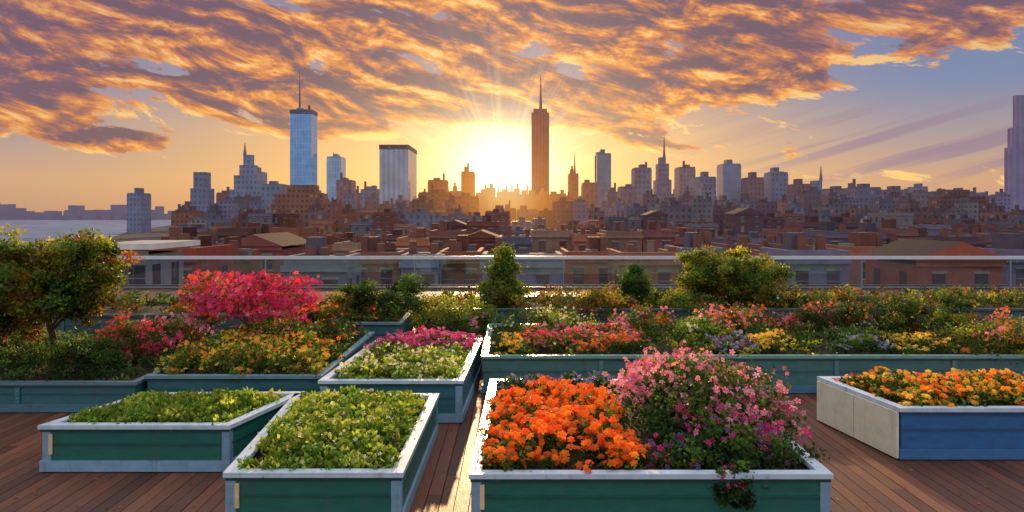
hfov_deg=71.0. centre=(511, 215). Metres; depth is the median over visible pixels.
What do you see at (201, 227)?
brick building
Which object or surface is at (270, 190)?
office tower
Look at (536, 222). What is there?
apartment building
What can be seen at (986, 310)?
long planter
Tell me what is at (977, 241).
apartment building
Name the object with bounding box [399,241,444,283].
stone building
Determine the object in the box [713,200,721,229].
apartment building
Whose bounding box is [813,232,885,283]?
brick building
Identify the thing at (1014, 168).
skyscraper
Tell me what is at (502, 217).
brick building
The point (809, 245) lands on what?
apartment building
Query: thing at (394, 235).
brick building
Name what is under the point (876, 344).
ageratum plants
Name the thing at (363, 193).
office building
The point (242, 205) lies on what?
office building
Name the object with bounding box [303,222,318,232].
brick building
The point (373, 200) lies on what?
office building
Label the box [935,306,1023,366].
hydrangea shrub
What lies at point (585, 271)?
brick building
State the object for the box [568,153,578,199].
office tower
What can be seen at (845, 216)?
brick building
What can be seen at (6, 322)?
shrub
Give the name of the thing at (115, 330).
azalea shrub
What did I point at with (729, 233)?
apartment building
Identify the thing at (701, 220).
apartment building
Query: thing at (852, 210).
apartment building
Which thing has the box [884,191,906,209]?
apartment building
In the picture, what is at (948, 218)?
apartment building
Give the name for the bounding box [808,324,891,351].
green shrub
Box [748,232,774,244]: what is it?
apartment building
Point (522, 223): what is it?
apartment building
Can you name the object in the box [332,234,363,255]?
brick building
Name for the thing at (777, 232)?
brick building
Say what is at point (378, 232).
apartment building
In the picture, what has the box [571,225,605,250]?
apartment building
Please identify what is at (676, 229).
brick building
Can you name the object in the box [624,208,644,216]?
apartment building
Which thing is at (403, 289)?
green shrub
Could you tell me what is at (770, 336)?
coreopsis plants
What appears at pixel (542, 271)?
stone building
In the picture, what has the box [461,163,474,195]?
office tower
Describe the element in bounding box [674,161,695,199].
office tower
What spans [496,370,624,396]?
lavender plants
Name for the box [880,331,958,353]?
coreopsis plants
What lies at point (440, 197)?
office tower
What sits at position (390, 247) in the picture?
brick building
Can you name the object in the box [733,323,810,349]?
green shrub
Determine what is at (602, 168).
skyscraper
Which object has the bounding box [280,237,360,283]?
stone building
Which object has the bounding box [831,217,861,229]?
brick building
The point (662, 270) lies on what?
brick building
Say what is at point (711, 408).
petunia shrub
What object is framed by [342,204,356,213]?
apartment building
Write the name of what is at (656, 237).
brick building
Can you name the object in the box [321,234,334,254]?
brick building
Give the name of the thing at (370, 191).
office tower
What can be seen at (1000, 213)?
apartment building
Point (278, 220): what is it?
brick building
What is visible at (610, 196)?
office building
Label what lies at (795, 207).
apartment building
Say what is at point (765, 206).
apartment building
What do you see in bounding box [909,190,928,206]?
office building
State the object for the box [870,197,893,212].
apartment building
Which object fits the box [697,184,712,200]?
apartment tower
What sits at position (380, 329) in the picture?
long planter
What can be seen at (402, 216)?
apartment building
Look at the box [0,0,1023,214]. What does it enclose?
sky
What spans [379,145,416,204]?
office tower
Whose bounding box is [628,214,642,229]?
apartment building
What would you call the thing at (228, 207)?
apartment building
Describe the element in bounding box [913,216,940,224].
brick building
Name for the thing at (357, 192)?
office building
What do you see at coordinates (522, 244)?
brick building
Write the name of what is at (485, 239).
brick building
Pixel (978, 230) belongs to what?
brick building
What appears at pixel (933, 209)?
apartment building
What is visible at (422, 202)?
apartment building
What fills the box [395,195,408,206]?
apartment building
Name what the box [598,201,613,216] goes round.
apartment building
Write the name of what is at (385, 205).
apartment building
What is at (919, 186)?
office tower
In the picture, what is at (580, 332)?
geranium plants
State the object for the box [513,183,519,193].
office building
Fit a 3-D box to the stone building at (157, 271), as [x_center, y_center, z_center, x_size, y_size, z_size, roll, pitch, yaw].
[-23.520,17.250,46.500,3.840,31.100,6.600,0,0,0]
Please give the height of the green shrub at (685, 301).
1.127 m
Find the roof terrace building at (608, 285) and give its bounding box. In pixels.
[113,284,1023,511]
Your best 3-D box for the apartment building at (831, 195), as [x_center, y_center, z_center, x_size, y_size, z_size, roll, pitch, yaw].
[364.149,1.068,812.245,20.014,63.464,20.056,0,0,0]
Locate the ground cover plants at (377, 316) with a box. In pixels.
[340,305,411,321]
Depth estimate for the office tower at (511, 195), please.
1300.00 m
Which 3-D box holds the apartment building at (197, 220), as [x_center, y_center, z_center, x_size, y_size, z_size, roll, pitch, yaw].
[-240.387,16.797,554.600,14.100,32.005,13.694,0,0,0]
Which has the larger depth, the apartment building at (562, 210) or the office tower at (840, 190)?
the office tower at (840, 190)
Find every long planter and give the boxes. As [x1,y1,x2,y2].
[0,335,216,411]
[3,300,333,334]
[144,332,374,392]
[336,311,413,340]
[418,296,1023,332]
[481,323,1023,392]
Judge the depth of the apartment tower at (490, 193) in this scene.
900.00 m
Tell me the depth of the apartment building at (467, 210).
605.86 m
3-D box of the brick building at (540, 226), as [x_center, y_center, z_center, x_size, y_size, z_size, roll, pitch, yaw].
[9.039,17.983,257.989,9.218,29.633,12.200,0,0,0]
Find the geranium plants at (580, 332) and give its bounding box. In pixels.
[513,320,651,351]
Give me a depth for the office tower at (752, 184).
1250.00 m
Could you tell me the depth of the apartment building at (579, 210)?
560.30 m
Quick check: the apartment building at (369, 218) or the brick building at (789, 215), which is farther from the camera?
the apartment building at (369, 218)
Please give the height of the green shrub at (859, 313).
1.344 m
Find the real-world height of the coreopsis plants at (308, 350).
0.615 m
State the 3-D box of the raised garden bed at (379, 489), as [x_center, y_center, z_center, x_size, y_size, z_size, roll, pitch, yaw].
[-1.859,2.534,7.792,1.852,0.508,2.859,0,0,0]
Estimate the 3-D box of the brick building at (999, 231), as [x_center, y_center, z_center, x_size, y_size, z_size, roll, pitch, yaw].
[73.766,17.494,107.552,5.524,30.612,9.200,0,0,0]
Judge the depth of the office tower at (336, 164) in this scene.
1600.00 m
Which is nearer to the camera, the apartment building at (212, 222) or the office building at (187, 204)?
the apartment building at (212, 222)
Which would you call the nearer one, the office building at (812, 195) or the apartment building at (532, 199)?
the apartment building at (532, 199)
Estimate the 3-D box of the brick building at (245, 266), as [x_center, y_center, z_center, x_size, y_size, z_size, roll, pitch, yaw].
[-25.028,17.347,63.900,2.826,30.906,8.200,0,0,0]
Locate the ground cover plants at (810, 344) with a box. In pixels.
[483,316,1023,354]
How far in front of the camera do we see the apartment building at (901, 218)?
242.01 m
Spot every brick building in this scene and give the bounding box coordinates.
[149,227,232,283]
[181,224,208,231]
[181,228,211,233]
[197,229,217,244]
[216,236,258,282]
[241,223,260,227]
[248,210,280,226]
[253,223,273,233]
[273,210,299,227]
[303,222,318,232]
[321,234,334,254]
[332,211,357,232]
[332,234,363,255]
[340,232,358,241]
[347,236,408,283]
[371,233,395,251]
[387,229,415,242]
[393,220,414,234]
[395,228,429,252]
[426,224,439,237]
[428,220,466,251]
[439,235,483,283]
[469,229,499,253]
[485,209,508,236]
[499,226,531,253]
[524,224,549,229]
[560,237,607,283]
[563,220,586,230]
[567,225,579,233]
[587,224,608,233]
[604,213,628,230]
[608,244,681,283]
[637,221,674,251]
[657,222,682,234]
[673,228,702,247]
[712,236,761,253]
[714,236,766,282]
[762,226,800,243]
[764,213,784,228]
[774,210,803,225]
[785,216,837,229]
[801,221,859,244]
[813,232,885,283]
[830,213,860,221]
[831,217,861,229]
[875,218,918,243]
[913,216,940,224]
[948,220,995,232]
[948,224,990,247]
[980,233,1023,283]
[988,223,1023,231]
[993,230,1014,232]
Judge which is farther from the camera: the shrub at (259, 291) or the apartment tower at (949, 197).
the apartment tower at (949, 197)
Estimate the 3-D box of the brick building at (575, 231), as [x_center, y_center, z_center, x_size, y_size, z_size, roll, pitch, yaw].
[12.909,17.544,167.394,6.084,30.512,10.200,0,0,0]
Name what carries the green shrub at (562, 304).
in the long planter at (986, 310)
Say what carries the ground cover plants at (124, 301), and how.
on the long planter at (66, 326)
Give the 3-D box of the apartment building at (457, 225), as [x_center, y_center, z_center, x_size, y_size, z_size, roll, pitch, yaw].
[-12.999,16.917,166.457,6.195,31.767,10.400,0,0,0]
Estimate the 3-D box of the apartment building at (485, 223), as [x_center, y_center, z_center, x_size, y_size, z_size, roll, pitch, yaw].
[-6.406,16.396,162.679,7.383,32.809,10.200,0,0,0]
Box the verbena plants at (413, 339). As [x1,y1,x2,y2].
[365,325,481,351]
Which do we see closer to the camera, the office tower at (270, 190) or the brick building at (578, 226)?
the brick building at (578, 226)
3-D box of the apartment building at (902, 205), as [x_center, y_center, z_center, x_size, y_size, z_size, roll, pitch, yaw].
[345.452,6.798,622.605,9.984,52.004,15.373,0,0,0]
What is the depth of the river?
1947.32 m
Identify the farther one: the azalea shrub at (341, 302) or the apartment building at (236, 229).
the apartment building at (236, 229)
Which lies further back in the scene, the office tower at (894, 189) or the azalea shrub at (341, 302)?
the office tower at (894, 189)
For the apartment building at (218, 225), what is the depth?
256.97 m
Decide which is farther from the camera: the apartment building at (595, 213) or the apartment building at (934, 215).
the apartment building at (934, 215)
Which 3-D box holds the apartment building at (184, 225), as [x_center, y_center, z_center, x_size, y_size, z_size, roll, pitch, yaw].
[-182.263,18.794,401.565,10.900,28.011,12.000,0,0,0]
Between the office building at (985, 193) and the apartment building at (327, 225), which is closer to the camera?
the apartment building at (327, 225)
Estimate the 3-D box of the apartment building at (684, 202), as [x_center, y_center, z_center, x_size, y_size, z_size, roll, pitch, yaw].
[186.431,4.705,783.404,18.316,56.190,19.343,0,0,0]
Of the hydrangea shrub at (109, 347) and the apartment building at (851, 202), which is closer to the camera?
the hydrangea shrub at (109, 347)
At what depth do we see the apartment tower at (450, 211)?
450.27 m
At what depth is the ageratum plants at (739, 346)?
11.86 m
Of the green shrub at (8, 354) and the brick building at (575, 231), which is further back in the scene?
the brick building at (575, 231)
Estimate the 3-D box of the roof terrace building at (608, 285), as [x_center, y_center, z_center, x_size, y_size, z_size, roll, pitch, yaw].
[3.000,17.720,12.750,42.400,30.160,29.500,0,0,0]
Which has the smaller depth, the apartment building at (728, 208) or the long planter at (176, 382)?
the long planter at (176, 382)
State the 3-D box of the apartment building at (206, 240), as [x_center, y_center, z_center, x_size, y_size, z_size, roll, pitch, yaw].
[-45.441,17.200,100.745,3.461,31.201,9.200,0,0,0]
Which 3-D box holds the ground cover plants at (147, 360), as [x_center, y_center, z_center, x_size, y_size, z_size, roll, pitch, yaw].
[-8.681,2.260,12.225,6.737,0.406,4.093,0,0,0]
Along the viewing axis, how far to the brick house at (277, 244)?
80.00 m
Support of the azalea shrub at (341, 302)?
in the long planter at (380, 329)
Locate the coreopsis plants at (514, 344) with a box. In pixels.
[491,331,526,353]
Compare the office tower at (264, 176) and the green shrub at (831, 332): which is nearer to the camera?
the green shrub at (831, 332)
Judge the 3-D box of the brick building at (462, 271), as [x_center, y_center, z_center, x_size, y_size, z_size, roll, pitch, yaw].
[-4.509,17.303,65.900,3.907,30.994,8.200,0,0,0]
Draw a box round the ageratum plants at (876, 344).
[831,333,894,353]
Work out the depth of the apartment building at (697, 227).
243.97 m
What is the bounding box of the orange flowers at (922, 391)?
[834,366,1023,406]
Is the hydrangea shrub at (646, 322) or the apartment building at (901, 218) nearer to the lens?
the hydrangea shrub at (646, 322)
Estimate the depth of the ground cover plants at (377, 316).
15.18 m
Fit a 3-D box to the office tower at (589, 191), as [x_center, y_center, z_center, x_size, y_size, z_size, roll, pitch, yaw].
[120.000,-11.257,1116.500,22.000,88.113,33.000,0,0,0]
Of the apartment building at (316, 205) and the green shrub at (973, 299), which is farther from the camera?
the apartment building at (316, 205)
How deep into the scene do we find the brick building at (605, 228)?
248.49 m
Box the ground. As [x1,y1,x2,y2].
[109,225,170,241]
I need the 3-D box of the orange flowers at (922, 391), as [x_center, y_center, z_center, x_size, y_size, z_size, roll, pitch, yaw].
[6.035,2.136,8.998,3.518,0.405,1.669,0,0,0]
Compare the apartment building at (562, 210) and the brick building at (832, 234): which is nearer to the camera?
the brick building at (832, 234)
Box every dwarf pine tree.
[473,242,535,307]
[608,261,664,307]
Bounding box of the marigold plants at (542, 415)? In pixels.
[474,375,650,472]
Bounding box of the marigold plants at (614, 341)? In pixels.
[571,331,636,353]
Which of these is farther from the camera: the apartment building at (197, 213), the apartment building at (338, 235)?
the apartment building at (197, 213)
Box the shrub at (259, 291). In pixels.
[176,268,324,328]
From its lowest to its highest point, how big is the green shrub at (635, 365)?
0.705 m
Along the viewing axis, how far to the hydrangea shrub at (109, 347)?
11.37 m
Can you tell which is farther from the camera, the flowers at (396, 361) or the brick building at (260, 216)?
the brick building at (260, 216)
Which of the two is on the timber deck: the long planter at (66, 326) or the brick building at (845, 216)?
the long planter at (66, 326)
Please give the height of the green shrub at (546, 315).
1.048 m
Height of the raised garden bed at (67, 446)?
0.508 m
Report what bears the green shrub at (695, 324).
in the long planter at (804, 370)
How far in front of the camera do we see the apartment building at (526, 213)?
603.63 m
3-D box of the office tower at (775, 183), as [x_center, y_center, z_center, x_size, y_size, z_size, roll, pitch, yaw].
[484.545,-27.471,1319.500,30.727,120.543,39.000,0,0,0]
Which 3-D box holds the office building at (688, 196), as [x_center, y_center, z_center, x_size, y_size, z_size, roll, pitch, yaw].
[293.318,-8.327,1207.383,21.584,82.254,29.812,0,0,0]
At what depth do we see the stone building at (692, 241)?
66.45 m
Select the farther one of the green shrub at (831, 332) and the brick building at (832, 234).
the brick building at (832, 234)
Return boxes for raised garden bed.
[37,391,303,471]
[223,393,438,511]
[318,338,482,422]
[469,379,833,511]
[817,376,1023,459]
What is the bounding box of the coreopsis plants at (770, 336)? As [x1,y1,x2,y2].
[738,328,810,353]
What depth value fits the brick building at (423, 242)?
98.28 m
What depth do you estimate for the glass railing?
26.97 m
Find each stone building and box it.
[110,240,199,283]
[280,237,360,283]
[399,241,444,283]
[480,237,564,283]
[664,232,724,275]
[760,232,851,283]
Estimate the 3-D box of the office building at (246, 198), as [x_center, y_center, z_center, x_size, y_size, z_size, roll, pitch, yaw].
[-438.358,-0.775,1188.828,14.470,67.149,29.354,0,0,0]
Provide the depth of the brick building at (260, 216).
252.38 m
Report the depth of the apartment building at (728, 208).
544.39 m
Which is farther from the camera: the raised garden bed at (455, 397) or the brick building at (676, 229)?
the brick building at (676, 229)
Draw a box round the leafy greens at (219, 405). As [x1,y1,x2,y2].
[68,386,284,431]
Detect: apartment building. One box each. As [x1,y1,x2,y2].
[161,227,211,246]
[171,207,194,226]
[180,224,190,227]
[187,217,206,227]
[188,206,203,219]
[204,205,212,219]
[207,205,220,218]
[207,211,231,226]
[207,223,231,234]
[216,218,261,243]
[217,197,237,217]
[238,209,258,227]
[270,218,315,244]
[303,204,327,226]
[308,198,323,210]
[309,218,335,233]
[316,229,346,242]
[324,197,341,219]
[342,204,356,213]
[350,218,372,238]
[360,216,372,221]
[362,202,381,211]
[364,229,389,240]
[373,208,397,233]
[379,198,394,211]
[390,201,411,214]
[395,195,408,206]
[399,207,405,223]
[406,209,433,231]
[412,195,434,212]
[432,212,447,225]
[445,193,455,211]
[448,204,466,220]
[451,220,466,230]
[459,212,482,222]
[460,203,469,211]
[466,215,499,234]
[479,196,488,215]
[486,205,509,225]
[489,201,504,210]
[503,200,515,225]
[511,217,531,229]
[512,226,524,236]
[516,205,537,222]
[523,190,542,211]
[530,221,572,253]
[532,216,545,227]
[538,208,551,229]
[543,190,560,209]
[552,197,573,229]
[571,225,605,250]
[573,198,585,223]
[586,204,593,219]
[587,207,604,219]
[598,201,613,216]
[599,222,642,251]
[612,197,628,205]
[614,199,626,216]
[624,203,646,215]
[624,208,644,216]
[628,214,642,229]
[641,210,667,229]
[646,198,660,211]
[659,197,682,205]
[667,223,683,227]
[676,194,689,205]
[684,221,718,235]
[686,214,710,223]
[689,193,712,221]
[700,229,725,243]
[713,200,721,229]
[717,230,750,244]
[718,229,722,235]
[722,200,736,229]
[725,208,764,235]
[732,196,754,208]
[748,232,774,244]
[755,197,776,216]
[762,235,772,247]
[767,234,812,249]
[777,194,790,212]
[783,199,804,220]
[788,194,798,202]
[805,204,817,215]
[818,198,846,215]
[818,210,838,221]
[821,188,846,203]
[842,198,860,207]
[847,206,863,216]
[855,205,870,218]
[858,223,887,243]
[868,209,913,227]
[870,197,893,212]
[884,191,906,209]
[894,202,927,218]
[896,222,951,235]
[900,193,920,208]
[906,227,947,239]
[922,229,986,247]
[928,188,941,198]
[928,203,946,215]
[928,209,943,218]
[940,215,955,224]
[944,207,964,217]
[951,213,975,223]
[954,197,978,221]
[957,224,1010,233]
[975,218,1017,226]
[980,208,1010,221]
[987,198,1004,211]
[1006,205,1021,220]
[1009,212,1023,225]
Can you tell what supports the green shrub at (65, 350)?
in the long planter at (76, 393)
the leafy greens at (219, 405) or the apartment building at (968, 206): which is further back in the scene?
the apartment building at (968, 206)
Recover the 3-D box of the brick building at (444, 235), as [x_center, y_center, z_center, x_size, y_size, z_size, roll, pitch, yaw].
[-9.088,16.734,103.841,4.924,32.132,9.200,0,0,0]
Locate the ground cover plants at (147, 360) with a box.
[0,326,230,381]
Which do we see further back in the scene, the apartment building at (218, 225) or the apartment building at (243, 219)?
the apartment building at (243, 219)
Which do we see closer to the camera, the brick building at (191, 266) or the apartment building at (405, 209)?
the brick building at (191, 266)
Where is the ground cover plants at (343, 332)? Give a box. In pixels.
[215,312,371,349]
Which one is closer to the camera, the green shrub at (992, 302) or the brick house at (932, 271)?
the green shrub at (992, 302)
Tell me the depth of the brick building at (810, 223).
164.53 m
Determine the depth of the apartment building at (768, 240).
103.14 m
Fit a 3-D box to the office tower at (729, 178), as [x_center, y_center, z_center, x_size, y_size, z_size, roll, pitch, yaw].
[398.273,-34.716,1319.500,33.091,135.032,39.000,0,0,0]
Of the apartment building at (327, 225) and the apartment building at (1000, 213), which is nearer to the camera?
the apartment building at (327, 225)
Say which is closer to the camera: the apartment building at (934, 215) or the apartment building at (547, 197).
the apartment building at (934, 215)
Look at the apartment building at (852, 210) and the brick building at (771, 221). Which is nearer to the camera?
the brick building at (771, 221)
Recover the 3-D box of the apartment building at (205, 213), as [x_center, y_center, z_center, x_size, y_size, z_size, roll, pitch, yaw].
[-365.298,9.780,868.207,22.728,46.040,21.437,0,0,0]
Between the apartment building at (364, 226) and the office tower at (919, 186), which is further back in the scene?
the office tower at (919, 186)
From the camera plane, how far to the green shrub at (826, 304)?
17.83 m
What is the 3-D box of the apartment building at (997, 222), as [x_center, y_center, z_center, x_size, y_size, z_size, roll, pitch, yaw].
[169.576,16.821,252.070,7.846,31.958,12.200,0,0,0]
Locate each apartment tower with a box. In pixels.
[271,185,327,220]
[358,212,372,221]
[429,208,473,215]
[454,192,478,211]
[485,183,495,208]
[551,192,573,209]
[585,215,615,227]
[639,189,656,205]
[655,201,691,226]
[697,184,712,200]
[725,194,755,206]
[860,211,869,222]
[928,190,986,221]
[990,189,1010,211]
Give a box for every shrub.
[0,302,48,346]
[0,327,53,376]
[37,334,141,375]
[62,333,134,369]
[90,310,183,361]
[135,312,218,356]
[176,268,324,328]
[177,269,241,338]
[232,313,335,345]
[282,301,344,331]
[323,288,381,320]
[337,270,431,321]
[401,287,498,334]
[412,308,441,330]
[452,309,500,335]
[493,300,599,331]
[544,299,602,322]
[563,283,632,321]
[601,340,829,510]
[604,302,677,336]
[623,356,658,378]
[641,283,730,317]
[653,310,735,345]
[691,303,804,334]
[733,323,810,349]
[749,285,807,307]
[776,297,862,338]
[794,299,839,307]
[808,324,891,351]
[827,292,931,335]
[880,289,979,332]
[880,295,936,306]
[932,322,1003,351]
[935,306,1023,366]
[947,289,993,303]
[979,290,1014,303]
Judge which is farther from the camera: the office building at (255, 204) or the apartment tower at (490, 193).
the office building at (255, 204)
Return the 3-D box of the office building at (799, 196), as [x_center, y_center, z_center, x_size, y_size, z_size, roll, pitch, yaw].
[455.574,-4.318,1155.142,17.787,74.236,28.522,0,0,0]
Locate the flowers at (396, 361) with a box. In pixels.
[333,341,473,380]
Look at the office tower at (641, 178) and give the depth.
1200.00 m
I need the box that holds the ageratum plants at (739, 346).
[700,330,756,353]
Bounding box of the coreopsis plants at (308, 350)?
[150,325,347,381]
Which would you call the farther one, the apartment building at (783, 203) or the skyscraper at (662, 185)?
the skyscraper at (662, 185)
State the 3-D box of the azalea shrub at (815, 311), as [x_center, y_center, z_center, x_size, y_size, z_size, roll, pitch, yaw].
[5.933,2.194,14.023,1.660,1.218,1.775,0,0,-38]
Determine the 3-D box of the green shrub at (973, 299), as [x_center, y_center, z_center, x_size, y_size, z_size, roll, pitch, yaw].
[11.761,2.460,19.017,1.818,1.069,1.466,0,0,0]
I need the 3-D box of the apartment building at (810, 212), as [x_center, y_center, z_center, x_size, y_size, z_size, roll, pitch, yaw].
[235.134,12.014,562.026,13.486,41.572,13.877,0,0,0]
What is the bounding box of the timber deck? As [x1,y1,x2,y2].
[0,289,1023,511]
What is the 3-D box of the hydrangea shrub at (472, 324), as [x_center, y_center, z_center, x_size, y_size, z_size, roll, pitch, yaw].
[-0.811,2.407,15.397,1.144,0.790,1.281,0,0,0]
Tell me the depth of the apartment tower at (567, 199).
800.48 m
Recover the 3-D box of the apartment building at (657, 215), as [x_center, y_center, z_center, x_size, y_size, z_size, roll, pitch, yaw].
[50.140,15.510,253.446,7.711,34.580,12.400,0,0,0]
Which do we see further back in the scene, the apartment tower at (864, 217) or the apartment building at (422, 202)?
the apartment building at (422, 202)
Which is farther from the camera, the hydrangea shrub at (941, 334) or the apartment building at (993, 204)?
the apartment building at (993, 204)
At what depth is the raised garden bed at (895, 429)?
8.23 m
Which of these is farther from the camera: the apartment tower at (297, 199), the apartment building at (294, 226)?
the apartment tower at (297, 199)
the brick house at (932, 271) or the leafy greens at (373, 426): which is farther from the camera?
the brick house at (932, 271)
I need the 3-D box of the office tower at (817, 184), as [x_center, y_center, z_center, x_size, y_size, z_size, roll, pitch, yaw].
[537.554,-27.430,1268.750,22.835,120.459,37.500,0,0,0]
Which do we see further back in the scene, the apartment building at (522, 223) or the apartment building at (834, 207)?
the apartment building at (834, 207)
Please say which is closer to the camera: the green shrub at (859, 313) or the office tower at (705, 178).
the green shrub at (859, 313)
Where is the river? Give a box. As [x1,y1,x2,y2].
[0,220,170,247]
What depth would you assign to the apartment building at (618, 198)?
860.74 m
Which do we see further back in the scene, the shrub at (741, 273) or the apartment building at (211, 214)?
the apartment building at (211, 214)
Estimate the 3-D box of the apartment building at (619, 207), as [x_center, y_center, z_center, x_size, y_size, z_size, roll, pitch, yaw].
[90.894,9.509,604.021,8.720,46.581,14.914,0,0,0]
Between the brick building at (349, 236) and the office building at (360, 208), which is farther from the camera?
the office building at (360, 208)
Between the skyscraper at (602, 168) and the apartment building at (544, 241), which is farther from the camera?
the skyscraper at (602, 168)
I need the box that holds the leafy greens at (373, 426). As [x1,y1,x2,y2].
[237,385,427,477]
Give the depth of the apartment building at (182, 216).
583.71 m
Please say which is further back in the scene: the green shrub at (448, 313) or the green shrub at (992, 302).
the green shrub at (992, 302)
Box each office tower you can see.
[127,188,150,233]
[190,172,213,211]
[258,167,266,183]
[261,181,286,212]
[327,152,345,200]
[336,172,355,206]
[367,185,378,196]
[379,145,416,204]
[418,185,451,210]
[428,173,448,191]
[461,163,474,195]
[498,185,515,207]
[516,185,527,210]
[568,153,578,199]
[581,180,597,207]
[617,184,634,205]
[631,162,651,202]
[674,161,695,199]
[693,172,715,203]
[717,160,740,199]
[741,172,763,198]
[764,167,787,200]
[787,179,811,194]
[810,168,822,190]
[821,186,845,196]
[846,184,881,210]
[882,186,908,202]
[907,183,927,191]
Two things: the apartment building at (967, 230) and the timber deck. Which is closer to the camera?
the timber deck
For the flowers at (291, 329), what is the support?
in the long planter at (176, 382)
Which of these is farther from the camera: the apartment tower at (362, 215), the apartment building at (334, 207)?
the apartment building at (334, 207)
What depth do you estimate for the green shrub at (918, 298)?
17.71 m
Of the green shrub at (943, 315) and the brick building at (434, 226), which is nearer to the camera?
the green shrub at (943, 315)
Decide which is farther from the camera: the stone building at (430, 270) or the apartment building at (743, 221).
the apartment building at (743, 221)
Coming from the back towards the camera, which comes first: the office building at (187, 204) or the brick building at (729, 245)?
the office building at (187, 204)
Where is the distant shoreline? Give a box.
[0,204,170,219]
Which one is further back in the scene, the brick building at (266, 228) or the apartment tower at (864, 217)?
the apartment tower at (864, 217)
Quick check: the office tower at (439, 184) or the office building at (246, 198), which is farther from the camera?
the office building at (246, 198)
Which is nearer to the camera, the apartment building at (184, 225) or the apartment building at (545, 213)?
the apartment building at (184, 225)
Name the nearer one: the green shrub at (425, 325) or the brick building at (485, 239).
the green shrub at (425, 325)
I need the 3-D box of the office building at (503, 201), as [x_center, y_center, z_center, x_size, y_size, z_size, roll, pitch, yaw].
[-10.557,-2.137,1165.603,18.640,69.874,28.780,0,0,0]
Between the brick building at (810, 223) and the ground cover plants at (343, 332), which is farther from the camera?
the brick building at (810, 223)
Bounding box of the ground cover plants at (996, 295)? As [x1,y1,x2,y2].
[428,281,1023,307]
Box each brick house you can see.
[241,232,305,283]
[861,238,1008,283]
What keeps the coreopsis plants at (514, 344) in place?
in the long planter at (804, 370)
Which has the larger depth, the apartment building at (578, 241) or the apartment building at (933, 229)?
the apartment building at (933, 229)
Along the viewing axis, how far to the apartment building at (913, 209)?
410.18 m
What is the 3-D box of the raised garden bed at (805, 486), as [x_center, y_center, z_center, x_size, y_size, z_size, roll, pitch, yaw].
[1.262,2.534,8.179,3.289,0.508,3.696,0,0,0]
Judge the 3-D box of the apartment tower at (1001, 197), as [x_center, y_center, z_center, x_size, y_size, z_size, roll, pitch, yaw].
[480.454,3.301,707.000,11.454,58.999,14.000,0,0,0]
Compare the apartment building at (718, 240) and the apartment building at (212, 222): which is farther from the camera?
the apartment building at (212, 222)
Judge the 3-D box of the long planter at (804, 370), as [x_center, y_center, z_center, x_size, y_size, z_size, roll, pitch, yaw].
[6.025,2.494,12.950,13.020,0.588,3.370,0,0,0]
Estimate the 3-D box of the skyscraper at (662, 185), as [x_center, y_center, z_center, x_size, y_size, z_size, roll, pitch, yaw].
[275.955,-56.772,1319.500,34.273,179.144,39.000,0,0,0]
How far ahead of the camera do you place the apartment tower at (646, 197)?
560.00 m
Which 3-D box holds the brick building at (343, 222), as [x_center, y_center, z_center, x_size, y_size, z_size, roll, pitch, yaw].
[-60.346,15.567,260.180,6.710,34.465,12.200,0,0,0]
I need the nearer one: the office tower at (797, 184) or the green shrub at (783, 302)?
the green shrub at (783, 302)
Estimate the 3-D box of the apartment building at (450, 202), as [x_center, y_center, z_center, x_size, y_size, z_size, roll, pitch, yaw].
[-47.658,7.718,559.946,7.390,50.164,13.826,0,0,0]
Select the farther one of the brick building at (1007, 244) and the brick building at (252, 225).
the brick building at (252, 225)
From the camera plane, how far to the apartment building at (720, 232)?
253.41 m
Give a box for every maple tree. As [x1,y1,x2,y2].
[0,223,145,375]
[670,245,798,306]
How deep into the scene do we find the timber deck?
7.62 m
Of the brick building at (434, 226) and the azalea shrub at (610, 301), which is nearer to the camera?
the azalea shrub at (610, 301)
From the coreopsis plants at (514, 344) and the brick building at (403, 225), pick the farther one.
the brick building at (403, 225)
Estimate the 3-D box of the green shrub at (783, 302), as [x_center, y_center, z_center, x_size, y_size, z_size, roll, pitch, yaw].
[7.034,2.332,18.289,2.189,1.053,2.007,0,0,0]
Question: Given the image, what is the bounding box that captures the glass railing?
[109,256,1023,289]
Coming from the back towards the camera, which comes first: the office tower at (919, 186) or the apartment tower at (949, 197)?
the office tower at (919, 186)
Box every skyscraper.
[229,144,261,200]
[290,73,317,184]
[531,77,548,193]
[594,149,610,205]
[653,139,673,200]
[1004,95,1023,209]
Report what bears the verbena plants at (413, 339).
on the raised garden bed at (455, 397)
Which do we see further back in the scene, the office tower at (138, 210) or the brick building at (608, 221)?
the office tower at (138, 210)
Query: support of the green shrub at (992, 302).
in the long planter at (986, 310)
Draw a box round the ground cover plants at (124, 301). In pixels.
[6,286,336,314]
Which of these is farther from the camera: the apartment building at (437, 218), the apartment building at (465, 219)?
the apartment building at (437, 218)
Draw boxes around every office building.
[184,201,189,209]
[216,187,228,202]
[232,195,245,213]
[240,195,253,208]
[249,196,260,210]
[344,190,357,213]
[356,186,359,202]
[358,203,364,215]
[360,181,371,207]
[365,192,378,209]
[476,184,485,200]
[500,193,510,207]
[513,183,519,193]
[539,188,545,194]
[605,183,616,205]
[678,186,692,199]
[717,195,726,207]
[788,190,803,206]
[802,187,820,211]
[848,179,855,187]
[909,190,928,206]
[970,187,975,194]
[976,191,989,195]
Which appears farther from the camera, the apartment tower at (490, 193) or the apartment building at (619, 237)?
the apartment tower at (490, 193)
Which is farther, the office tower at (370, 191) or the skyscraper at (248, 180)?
the office tower at (370, 191)
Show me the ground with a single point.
(157, 233)
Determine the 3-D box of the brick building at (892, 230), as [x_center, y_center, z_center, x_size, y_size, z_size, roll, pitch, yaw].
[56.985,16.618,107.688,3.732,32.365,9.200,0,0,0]
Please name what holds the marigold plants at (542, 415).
on the raised garden bed at (805, 486)
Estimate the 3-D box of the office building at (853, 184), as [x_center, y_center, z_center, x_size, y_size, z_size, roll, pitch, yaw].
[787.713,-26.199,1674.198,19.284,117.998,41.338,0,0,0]
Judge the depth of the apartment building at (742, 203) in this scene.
543.87 m

